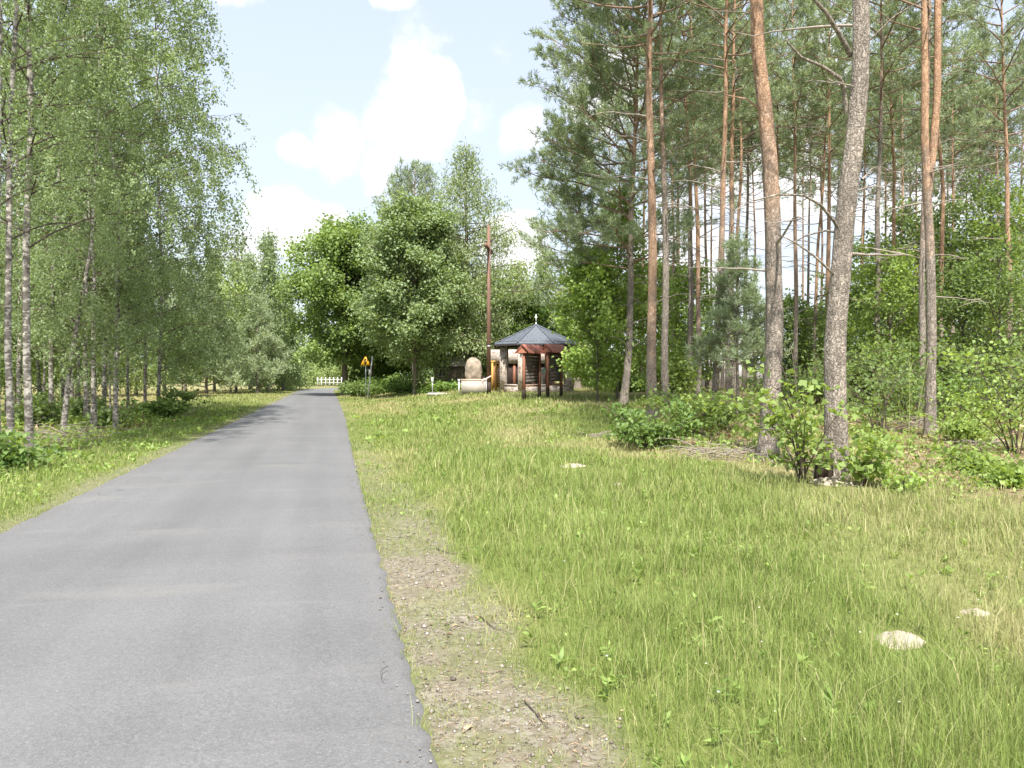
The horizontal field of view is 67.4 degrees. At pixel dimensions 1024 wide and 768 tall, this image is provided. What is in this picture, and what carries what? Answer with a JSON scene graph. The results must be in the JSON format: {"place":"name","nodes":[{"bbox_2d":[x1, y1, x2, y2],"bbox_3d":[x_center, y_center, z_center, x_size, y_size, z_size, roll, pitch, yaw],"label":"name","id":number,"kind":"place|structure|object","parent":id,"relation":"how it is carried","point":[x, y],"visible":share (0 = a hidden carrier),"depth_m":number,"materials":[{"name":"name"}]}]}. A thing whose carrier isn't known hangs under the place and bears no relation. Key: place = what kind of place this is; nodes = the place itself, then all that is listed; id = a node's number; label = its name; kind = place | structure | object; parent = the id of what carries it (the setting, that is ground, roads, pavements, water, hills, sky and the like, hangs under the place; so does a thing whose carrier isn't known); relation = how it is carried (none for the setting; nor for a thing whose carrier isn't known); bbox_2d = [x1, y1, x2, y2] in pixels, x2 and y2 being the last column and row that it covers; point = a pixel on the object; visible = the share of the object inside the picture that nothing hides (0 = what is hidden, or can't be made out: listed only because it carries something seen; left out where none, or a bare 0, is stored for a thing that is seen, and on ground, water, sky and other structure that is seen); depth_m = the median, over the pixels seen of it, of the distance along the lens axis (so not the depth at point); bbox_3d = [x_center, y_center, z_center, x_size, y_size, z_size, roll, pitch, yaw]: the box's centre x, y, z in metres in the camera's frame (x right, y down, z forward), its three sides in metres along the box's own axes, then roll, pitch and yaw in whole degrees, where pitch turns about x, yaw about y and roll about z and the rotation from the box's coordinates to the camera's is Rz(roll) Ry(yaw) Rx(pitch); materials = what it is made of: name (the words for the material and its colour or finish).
{"place":"outdoors","nodes":[
{"label":"outdoors","id":0,"kind":"place"},
{"bbox_2d":[0,388,436,767],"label":"road","id":1,"kind":"structure","parent":0,"point":[205,601],"depth_m":4.98,"materials":[{"name":"grey asphalt"}]},
{"bbox_2d":[0,377,1023,767],"bbox_3d":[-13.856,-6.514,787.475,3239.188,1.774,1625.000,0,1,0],"label":"ground","id":2,"kind":"structure","parent":0,"point":[440,681],"depth_m":5.29,"materials":[{"name":"green plant"}]},
{"bbox_2d":[1,392,70,425],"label":"leafy bush","id":3,"kind":"object","parent":2,"relation":"on","point":[43,410],"visible":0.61,"depth_m":23.69,"materials":[{"name":"green plant"}]},
{"bbox_2d":[0,426,79,473],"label":"leafy bush","id":4,"kind":"object","parent":2,"relation":"on","point":[19,456],"visible":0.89,"depth_m":13.10,"materials":[{"name":"green plant"}]},
{"bbox_2d":[0,0,132,406],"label":"birch tree","id":5,"kind":"object","parent":2,"relation":"on","point":[18,367],"visible":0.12,"depth_m":26.93,"materials":[{"name":"green plant"}]},
{"bbox_2d":[0,0,163,426],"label":"birch tree","id":6,"kind":"object","parent":2,"relation":"on","point":[50,375],"visible":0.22,"depth_m":23.41,"materials":[{"name":"green plant"}]},
{"bbox_2d":[0,0,164,426],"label":"birch tree","id":7,"kind":"object","parent":2,"relation":"on","point":[93,416],"visible":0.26,"depth_m":22.84,"materials":[{"name":"green plant"}]},
{"bbox_2d":[0,0,168,432],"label":"birch tree","id":8,"kind":"object","parent":2,"relation":"on","point":[111,21],"visible":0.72,"depth_m":20.35,"materials":[{"name":"green plant"}]},
{"bbox_2d":[0,0,182,431],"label":"birch tree","id":9,"kind":"object","parent":2,"relation":"on","point":[39,121],"visible":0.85,"depth_m":14.34,"materials":[{"name":"green plant"}]},
{"bbox_2d":[0,0,190,449],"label":"birch tree","id":10,"kind":"object","parent":2,"relation":"on","point":[11,103],"visible":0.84,"depth_m":14.63,"materials":[{"name":"green plant"}]},
{"bbox_2d":[0,0,195,454],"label":"birch tree","id":11,"kind":"object","parent":2,"relation":"on","point":[27,377],"visible":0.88,"depth_m":15.64,"materials":[{"name":"green plant"}]},
{"bbox_2d":[0,0,203,417],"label":"birch tree","id":12,"kind":"object","parent":2,"relation":"on","point":[86,400],"visible":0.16,"depth_m":24.67,"materials":[{"name":"green plant"}]},
{"bbox_2d":[22,0,190,408],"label":"birch tree","id":13,"kind":"object","parent":2,"relation":"on","point":[104,376],"visible":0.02,"depth_m":28.90,"materials":[{"name":"green plant"}]},
{"bbox_2d":[54,268,161,396],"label":"birch tree","id":14,"kind":"object","parent":2,"relation":"on","point":[134,385],"visible":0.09,"depth_m":58.94,"materials":[{"name":"green plant"}]},
{"bbox_2d":[0,0,264,430],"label":"birch tree","id":15,"kind":"object","parent":2,"relation":"on","point":[140,52],"visible":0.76,"depth_m":22.20,"materials":[{"name":"green plant"}]},
{"bbox_2d":[43,0,281,401],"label":"birch tree","id":16,"kind":"object","parent":2,"relation":"on","point":[220,202],"visible":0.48,"depth_m":29.14,"materials":[{"name":"green plant"}]},
{"bbox_2d":[91,0,233,403],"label":"birch tree","id":17,"kind":"object","parent":2,"relation":"on","point":[166,297],"visible":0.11,"depth_m":32.94,"materials":[{"name":"green plant"}]},
{"bbox_2d":[109,386,220,418],"bbox_3d":[-12.676,0.759,28.281,2.353,1.348,3.514,0,1,11],"label":"leafy bush","id":18,"kind":"object","parent":2,"relation":"on","point":[166,406],"visible":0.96,"depth_m":28.08,"materials":[{"name":"green plant"}]},
{"bbox_2d":[207,318,259,393],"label":"pine tree","id":19,"kind":"object","parent":2,"relation":"on","point":[234,378],"visible":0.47,"depth_m":66.22,"materials":[{"name":"green plant"}]},
{"bbox_2d":[212,255,273,392],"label":"birch tree","id":20,"kind":"object","parent":2,"relation":"on","point":[230,289],"visible":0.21,"depth_m":71.49,"materials":[{"name":"green plant"}]},
{"bbox_2d":[227,292,294,392],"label":"pine tree","id":21,"kind":"object","parent":2,"relation":"on","point":[263,337],"visible":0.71,"depth_m":69.23,"materials":[{"name":"green plant"}]},
{"bbox_2d":[241,227,302,391],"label":"birch tree","id":22,"kind":"object","parent":2,"relation":"on","point":[268,274],"visible":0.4,"depth_m":77.39,"materials":[{"name":"green plant"}]},
{"bbox_2d":[245,269,318,390],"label":"birch tree","id":23,"kind":"object","parent":2,"relation":"on","point":[292,344],"visible":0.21,"depth_m":83.70,"materials":[{"name":"green plant"}]},
{"bbox_2d":[264,208,409,395],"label":"maple tree","id":24,"kind":"object","parent":2,"relation":"on","point":[329,242],"visible":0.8,"depth_m":59.65,"materials":[{"name":"green plant"}]},
{"bbox_2d":[357,156,468,377],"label":"pine tree","id":25,"kind":"object","parent":2,"relation":"on","point":[409,179],"visible":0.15,"depth_m":59.04,"materials":[{"name":"leaf"},{"name":"bark"}]},
{"bbox_2d":[342,186,511,394],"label":"maple tree","id":26,"kind":"object","parent":2,"relation":"on","point":[415,232],"visible":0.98,"depth_m":48.44,"materials":[{"name":"green plant"}]},
{"bbox_2d":[376,133,546,391],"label":"birch tree","id":27,"kind":"object","parent":2,"relation":"on","point":[480,277],"visible":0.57,"depth_m":51.96,"materials":[{"name":"green plant"}]},
{"bbox_2d":[348,462,649,767],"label":"gravel","id":28,"kind":"structure","parent":2,"relation":"on","point":[424,626],"depth_m":4.01,"materials":[{"name":"beige gravel"}]},
{"bbox_2d":[0,382,1023,767],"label":"grass","id":29,"kind":"structure","parent":2,"relation":"on","point":[910,676],"depth_m":6.24,"materials":[{"name":"green plant"}]},
{"bbox_2d":[0,391,1023,706],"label":"undergrowth","id":30,"kind":"object","parent":2,"relation":"on","point":[700,439],"visible":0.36,"depth_m":17.44,"materials":[{"name":"green plant"}]},
{"bbox_2d":[1,436,1023,767],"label":"lawn weeds","id":31,"kind":"object","parent":2,"relation":"on","point":[683,760],"visible":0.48,"depth_m":4.39,"materials":[{"name":"green plant"}]},
{"bbox_2d":[1,393,1023,503],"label":"leaf litter","id":32,"kind":"object","parent":2,"relation":"on","point":[729,435],"visible":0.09,"depth_m":18.84,"materials":[{"name":"plant"}]},
{"bbox_2d":[515,344,546,399],"bbox_3d":[0.863,-0.502,33.497,0.720,2.415,1.560,0,1,35],"label":"information board","id":33,"kind":"object","parent":2,"relation":"on","point":[532,353],"visible":0.94,"depth_m":33.34,"materials":[{"name":"brown wood"}]},
{"bbox_2d":[481,284,583,375],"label":"maple tree","id":34,"kind":"object","parent":2,"relation":"on","point":[542,314],"visible":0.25,"depth_m":53.00,"materials":[{"name":"green plant"}]},
{"bbox_2d":[358,460,707,767],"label":"verge straw","id":35,"kind":"object","parent":2,"relation":"on","point":[469,726],"visible":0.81,"depth_m":3.85,"materials":[{"name":"beige plant"}]},
{"bbox_2d":[493,317,576,392],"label":"gazebo","id":36,"kind":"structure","parent":2,"relation":"on","point":[535,334],"depth_m":41.77,"materials":[{"name":"grey wood"}]},
{"bbox_2d":[542,344,568,398],"bbox_3d":[1.899,-0.571,34.367,0.720,2.415,1.490,0,1,35],"label":"information board","id":37,"kind":"object","parent":2,"relation":"on","point":[554,373],"visible":0.85,"depth_m":34.24,"materials":[{"name":"brown wood"}]},
{"bbox_2d":[510,104,647,388],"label":"pine tree","id":38,"kind":"object","parent":2,"relation":"on","point":[553,202],"visible":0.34,"depth_m":48.45,"materials":[{"name":"green plant"}]},
{"bbox_2d":[547,247,647,401],"bbox_3d":[3.365,-2.333,30.756,4.216,6.515,3.883,0,1,38],"label":"maple tree","id":39,"kind":"object","parent":2,"relation":"on","point":[591,296],"visible":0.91,"depth_m":30.45,"materials":[{"name":"green plant"}]},
{"bbox_2d":[563,183,674,399],"bbox_3d":[4.321,-3.941,32.708,4.513,9.604,4.197,0,1,24],"label":"maple tree","id":40,"kind":"object","parent":2,"relation":"on","point":[642,332],"visible":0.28,"depth_m":32.64,"materials":[{"name":"green plant"}]},
{"bbox_2d":[496,0,779,403],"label":"pine tree","id":41,"kind":"object","parent":2,"relation":"on","point":[593,59],"visible":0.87,"depth_m":29.01,"materials":[{"name":"green plant"}]},
{"bbox_2d":[596,32,685,377],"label":"pine tree","id":42,"kind":"object","parent":2,"relation":"on","point":[637,155],"visible":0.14,"depth_m":45.38,"materials":[{"name":"green plant"}]},
{"bbox_2d":[568,0,721,418],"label":"pine tree","id":43,"kind":"object","parent":2,"relation":"on","point":[651,377],"visible":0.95,"depth_m":23.88,"materials":[{"name":"green plant"}]},
{"bbox_2d":[591,397,711,448],"bbox_3d":[3.035,0.852,16.688,2.548,1.211,2.350,0,1,0],"label":"leafy bush","id":44,"kind":"object","parent":2,"relation":"on","point":[633,427],"visible":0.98,"depth_m":16.48,"materials":[{"name":"green plant"}]},
{"bbox_2d":[578,0,742,409],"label":"pine tree","id":45,"kind":"object","parent":2,"relation":"on","point":[664,330],"visible":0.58,"depth_m":26.85,"materials":[{"name":"green plant"}]},
{"bbox_2d":[621,340,705,396],"bbox_3d":[6.323,-0.617,33.451,4.070,2.600,4.294,0,1,0],"label":"leafy bush","id":46,"kind":"object","parent":2,"relation":"on","point":[677,376],"visible":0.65,"depth_m":32.82,"materials":[{"name":"green plant"}]},
{"bbox_2d":[621,28,715,374],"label":"pine tree","id":47,"kind":"object","parent":2,"relation":"on","point":[677,162],"visible":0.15,"depth_m":43.80,"materials":[{"name":"green plant"}]},
{"bbox_2d":[633,253,709,381],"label":"hornbeam tree","id":48,"kind":"object","parent":2,"relation":"on","point":[659,283],"visible":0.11,"depth_m":45.44,"materials":[{"name":"green plant"}]},
{"bbox_2d":[620,378,758,436],"bbox_3d":[4.277,0.616,19.967,3.356,1.522,3.620,-1,1,-45],"label":"leafy bush","id":49,"kind":"object","parent":2,"relation":"on","point":[698,401],"visible":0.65,"depth_m":19.44,"materials":[{"name":"green plant"}]},
{"bbox_2d":[623,0,757,394],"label":"pine tree","id":50,"kind":"object","parent":2,"relation":"on","point":[691,315],"visible":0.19,"depth_m":35.81,"materials":[{"name":"green plant"}]},
{"bbox_2d":[645,259,740,387],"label":"hornbeam tree","id":51,"kind":"object","parent":2,"relation":"on","point":[675,322],"visible":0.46,"depth_m":39.55,"materials":[{"name":"green plant"}]},
{"bbox_2d":[627,0,786,394],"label":"pine tree","id":52,"kind":"object","parent":2,"relation":"on","point":[698,307],"visible":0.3,"depth_m":34.84,"materials":[{"name":"green plant"}]},
{"bbox_2d":[640,0,829,399],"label":"pine tree","id":53,"kind":"object","parent":2,"relation":"on","point":[716,371],"visible":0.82,"depth_m":23.88,"materials":[{"name":"green plant"}]},
{"bbox_2d":[683,226,793,420],"bbox_3d":[6.844,-1.716,22.924,3.278,6.041,2.851,0,1,-17],"label":"pine tree","id":54,"kind":"object","parent":2,"relation":"on","point":[729,309],"visible":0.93,"depth_m":22.74,"materials":[{"name":"green plant"}]},
{"bbox_2d":[682,2,795,384],"bbox_3d":[11.697,-9.401,39.508,5.700,20.206,6.152,0,1,0],"label":"pine tree","id":55,"kind":"object","parent":2,"relation":"on","point":[735,131],"visible":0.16,"depth_m":39.64,"materials":[{"name":"green plant"}]},
{"bbox_2d":[680,0,807,394],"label":"pine tree","id":56,"kind":"object","parent":2,"relation":"on","point":[754,137],"visible":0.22,"depth_m":36.88,"materials":[{"name":"green plant"}]},
{"bbox_2d":[700,24,793,391],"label":"pine tree","id":57,"kind":"object","parent":2,"relation":"on","point":[744,372],"visible":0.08,"depth_m":41.89,"materials":[{"name":"green plant"}]},
{"bbox_2d":[697,74,801,388],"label":"pine tree","id":58,"kind":"object","parent":2,"relation":"on","point":[754,202],"visible":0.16,"depth_m":49.84,"materials":[{"name":"green plant"}]},
{"bbox_2d":[668,0,834,399],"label":"pine tree","id":59,"kind":"object","parent":2,"relation":"on","point":[730,128],"visible":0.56,"depth_m":30.80,"materials":[{"name":"green plant"}]},
{"bbox_2d":[680,0,828,461],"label":"pine tree","id":60,"kind":"object","parent":2,"relation":"on","point":[774,317],"visible":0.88,"depth_m":14.44,"materials":[{"name":"brown plant"}]},
{"bbox_2d":[723,0,833,295],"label":"pine tree","id":61,"kind":"object","parent":2,"relation":"on","point":[777,128],"visible":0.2,"depth_m":39.74,"materials":[{"name":"green plant"}]},
{"bbox_2d":[739,288,823,384],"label":"hornbeam tree","id":62,"kind":"object","parent":2,"relation":"on","point":[807,313],"visible":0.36,"depth_m":42.20,"materials":[{"name":"green plant"}]},
{"bbox_2d":[702,344,878,482],"bbox_3d":[3.880,0.447,11.227,2.270,2.149,2.110,-1,1,-41],"label":"maple sapling","id":63,"kind":"object","parent":2,"relation":"on","point":[791,424],"visible":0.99,"depth_m":11.18,"materials":[{"name":"green plant"}]},
{"bbox_2d":[740,0,851,378],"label":"pine tree","id":64,"kind":"object","parent":2,"relation":"on","point":[814,152],"visible":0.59,"depth_m":35.70,"materials":[{"name":"green plant"}]},
{"bbox_2d":[776,56,848,378],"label":"pine tree","id":65,"kind":"object","parent":2,"relation":"on","point":[809,192],"visible":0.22,"depth_m":44.82,"materials":[{"name":"green plant"}]},
{"bbox_2d":[775,55,872,359],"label":"pine tree","id":66,"kind":"object","parent":2,"relation":"on","point":[818,174],"visible":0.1,"depth_m":47.89,"materials":[{"name":"green plant"}]},
{"bbox_2d":[759,347,894,404],"bbox_3d":[12.012,-0.286,29.798,4.286,2.416,4.366,0,1,0],"label":"leafy bush","id":67,"kind":"object","parent":2,"relation":"on","point":[816,396],"visible":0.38,"depth_m":29.65,"materials":[{"name":"green plant"}]},
{"bbox_2d":[736,0,922,479],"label":"pine tree","id":68,"kind":"object","parent":2,"relation":"on","point":[835,337],"visible":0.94,"depth_m":11.85,"materials":[{"name":"brown plant"}]},
{"bbox_2d":[772,0,888,377],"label":"pine tree","id":69,"kind":"object","parent":2,"relation":"on","point":[848,32],"visible":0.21,"depth_m":39.86,"materials":[{"name":"green plant"}]},
{"bbox_2d":[769,0,909,395],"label":"pine tree","id":70,"kind":"object","parent":2,"relation":"on","point":[829,193],"visible":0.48,"depth_m":35.82,"materials":[{"name":"green plant"}]},
{"bbox_2d":[805,273,908,396],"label":"hornbeam tree","id":71,"kind":"object","parent":2,"relation":"on","point":[854,292],"visible":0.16,"depth_m":33.62,"materials":[{"name":"green plant"}]},
{"bbox_2d":[813,39,912,383],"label":"pine tree","id":72,"kind":"object","parent":2,"relation":"on","point":[884,152],"visible":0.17,"depth_m":45.77,"materials":[{"name":"green plant"}]},
{"bbox_2d":[801,228,925,393],"bbox_3d":[17.378,-3.548,37.972,5.546,8.454,6.560,0,1,0],"label":"hornbeam tree","id":73,"kind":"object","parent":2,"relation":"on","point":[871,246],"visible":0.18,"depth_m":37.41,"materials":[{"name":"green plant"}]},
{"bbox_2d":[840,433,904,486],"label":"maple sapling","id":74,"kind":"object","parent":2,"relation":"on","point":[867,463],"visible":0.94,"depth_m":11.06,"materials":[{"name":"green plant"}]},
{"bbox_2d":[813,345,942,432],"bbox_3d":[9.589,0.189,20.308,3.303,2.341,2.922,0,1,0],"label":"leafy bush","id":75,"kind":"object","parent":2,"relation":"on","point":[887,390],"visible":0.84,"depth_m":20.10,"materials":[{"name":"green plant"}]},
{"bbox_2d":[835,59,931,337],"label":"pine tree","id":76,"kind":"object","parent":2,"relation":"on","point":[906,171],"visible":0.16,"depth_m":47.59,"materials":[{"name":"green plant"}]},
{"bbox_2d":[806,0,965,398],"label":"pine tree","id":77,"kind":"object","parent":2,"relation":"on","point":[892,51],"visible":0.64,"depth_m":29.83,"materials":[{"name":"green plant"}]},
{"bbox_2d":[825,0,957,352],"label":"pine tree","id":78,"kind":"object","parent":2,"relation":"on","point":[894,96],"visible":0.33,"depth_m":36.83,"materials":[{"name":"green plant"}]},
{"bbox_2d":[847,238,956,403],"bbox_3d":[14.862,-2.329,30.047,4.515,6.672,4.540,0,1,16],"label":"hornbeam tree","id":79,"kind":"object","parent":2,"relation":"on","point":[891,279],"visible":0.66,"depth_m":29.79,"materials":[{"name":"green plant"}]},
{"bbox_2d":[850,192,964,389],"bbox_3d":[20.413,-4.663,40.264,6.401,10.602,6.043,0,1,36],"label":"hornbeam tree","id":80,"kind":"object","parent":2,"relation":"on","point":[904,234],"visible":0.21,"depth_m":39.63,"materials":[{"name":"green plant"}]},
{"bbox_2d":[846,13,971,315],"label":"pine tree","id":81,"kind":"object","parent":2,"relation":"on","point":[902,161],"visible":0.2,"depth_m":41.81,"materials":[{"name":"green plant"}]},
{"bbox_2d":[810,330,1019,415],"bbox_3d":[13.059,-0.357,25.471,5.238,2.908,4.784,0,1,0],"label":"leafy bush","id":82,"kind":"object","parent":2,"relation":"on","point":[902,397],"visible":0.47,"depth_m":24.99,"materials":[{"name":"green plant"}]},
{"bbox_2d":[849,0,989,412],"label":"pine tree","id":83,"kind":"object","parent":2,"relation":"on","point":[975,47],"visible":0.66,"depth_m":25.88,"materials":[{"name":"green plant"}]},
{"bbox_2d":[866,0,976,435],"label":"pine tree","id":84,"kind":"object","parent":2,"relation":"on","point":[928,155],"visible":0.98,"depth_m":19.37,"materials":[{"name":"brown plant"}]},
{"bbox_2d":[863,340,1006,421],"bbox_3d":[12.207,0.005,22.177,3.588,2.469,2.810,0,1,34],"label":"leafy bush","id":85,"kind":"object","parent":2,"relation":"on","point":[957,384],"visible":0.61,"depth_m":22.03,"materials":[{"name":"green plant"}]},
{"bbox_2d":[870,0,1013,367],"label":"pine tree","id":86,"kind":"object","parent":2,"relation":"on","point":[902,82],"visible":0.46,"depth_m":32.87,"materials":[{"name":"green plant"}]},
{"bbox_2d":[888,190,1022,388],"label":"hornbeam tree","id":87,"kind":"object","parent":2,"relation":"on","point":[949,205],"visible":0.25,"depth_m":36.24,"materials":[{"name":"green plant"}]},
{"bbox_2d":[904,6,1011,347],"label":"pine tree","id":88,"kind":"object","parent":2,"relation":"on","point":[969,33],"visible":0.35,"depth_m":41.41,"materials":[{"name":"green plant"}]},
{"bbox_2d":[894,164,1023,393],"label":"hornbeam tree","id":89,"kind":"object","parent":2,"relation":"on","point":[983,190],"visible":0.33,"depth_m":34.51,"materials":[{"name":"green plant"}]},
{"bbox_2d":[918,409,1006,444],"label":"leafy bush","id":90,"kind":"object","parent":2,"relation":"on","point":[957,428],"visible":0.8,"depth_m":17.52,"materials":[{"name":"green plant"}]},
{"bbox_2d":[903,244,1023,405],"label":"hornbeam tree","id":91,"kind":"object","parent":2,"relation":"on","point":[951,307],"visible":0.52,"depth_m":27.60,"materials":[{"name":"green plant"}]},
{"bbox_2d":[914,326,1023,453],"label":"leafy bush","id":92,"kind":"object","parent":2,"relation":"on","point":[982,401],"visible":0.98,"depth_m":15.45,"materials":[{"name":"green plant"}]},
{"bbox_2d":[918,0,1023,401],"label":"pine tree","id":93,"kind":"object","parent":2,"relation":"on","point":[982,23],"visible":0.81,"depth_m":29.86,"materials":[{"name":"green plant"}]},
{"bbox_2d":[919,342,1023,418],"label":"leafy bush","id":94,"kind":"object","parent":2,"relation":"on","point":[1015,387],"visible":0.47,"depth_m":23.78,"materials":[{"name":"green plant"}]},
{"bbox_2d":[924,438,1020,475],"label":"leafy bush","id":95,"kind":"object","parent":2,"relation":"on","point":[955,450],"visible":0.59,"depth_m":12.48,"materials":[{"name":"green plant"}]},
{"bbox_2d":[929,56,1023,363],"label":"pine tree","id":96,"kind":"object","parent":2,"relation":"on","point":[993,146],"visible":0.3,"depth_m":43.02,"materials":[{"name":"green plant"}]},
{"bbox_2d":[936,228,1023,399],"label":"hornbeam tree","id":97,"kind":"object","parent":2,"relation":"on","point":[1008,288],"visible":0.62,"depth_m":26.77,"materials":[{"name":"green plant"}]},
{"bbox_2d":[941,5,1023,364],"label":"pine tree","id":98,"kind":"object","parent":2,"relation":"on","point":[1020,53],"visible":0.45,"depth_m":41.54,"materials":[{"name":"green plant"}]},
{"bbox_2d":[951,182,1023,390],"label":"hornbeam tree","id":99,"kind":"object","parent":2,"relation":"on","point":[1017,209],"visible":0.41,"depth_m":32.83,"materials":[{"name":"green plant"}]},
{"bbox_2d":[961,457,1023,490],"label":"leafy bush","id":100,"kind":"object","parent":2,"relation":"on","point":[1010,476],"visible":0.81,"depth_m":10.89,"materials":[{"name":"green plant"}]},
{"bbox_2d":[1,0,1023,374],"label":"sky","id":101,"kind":"structure","parent":0,"point":[331,94],"materials":[{"name":"white"}]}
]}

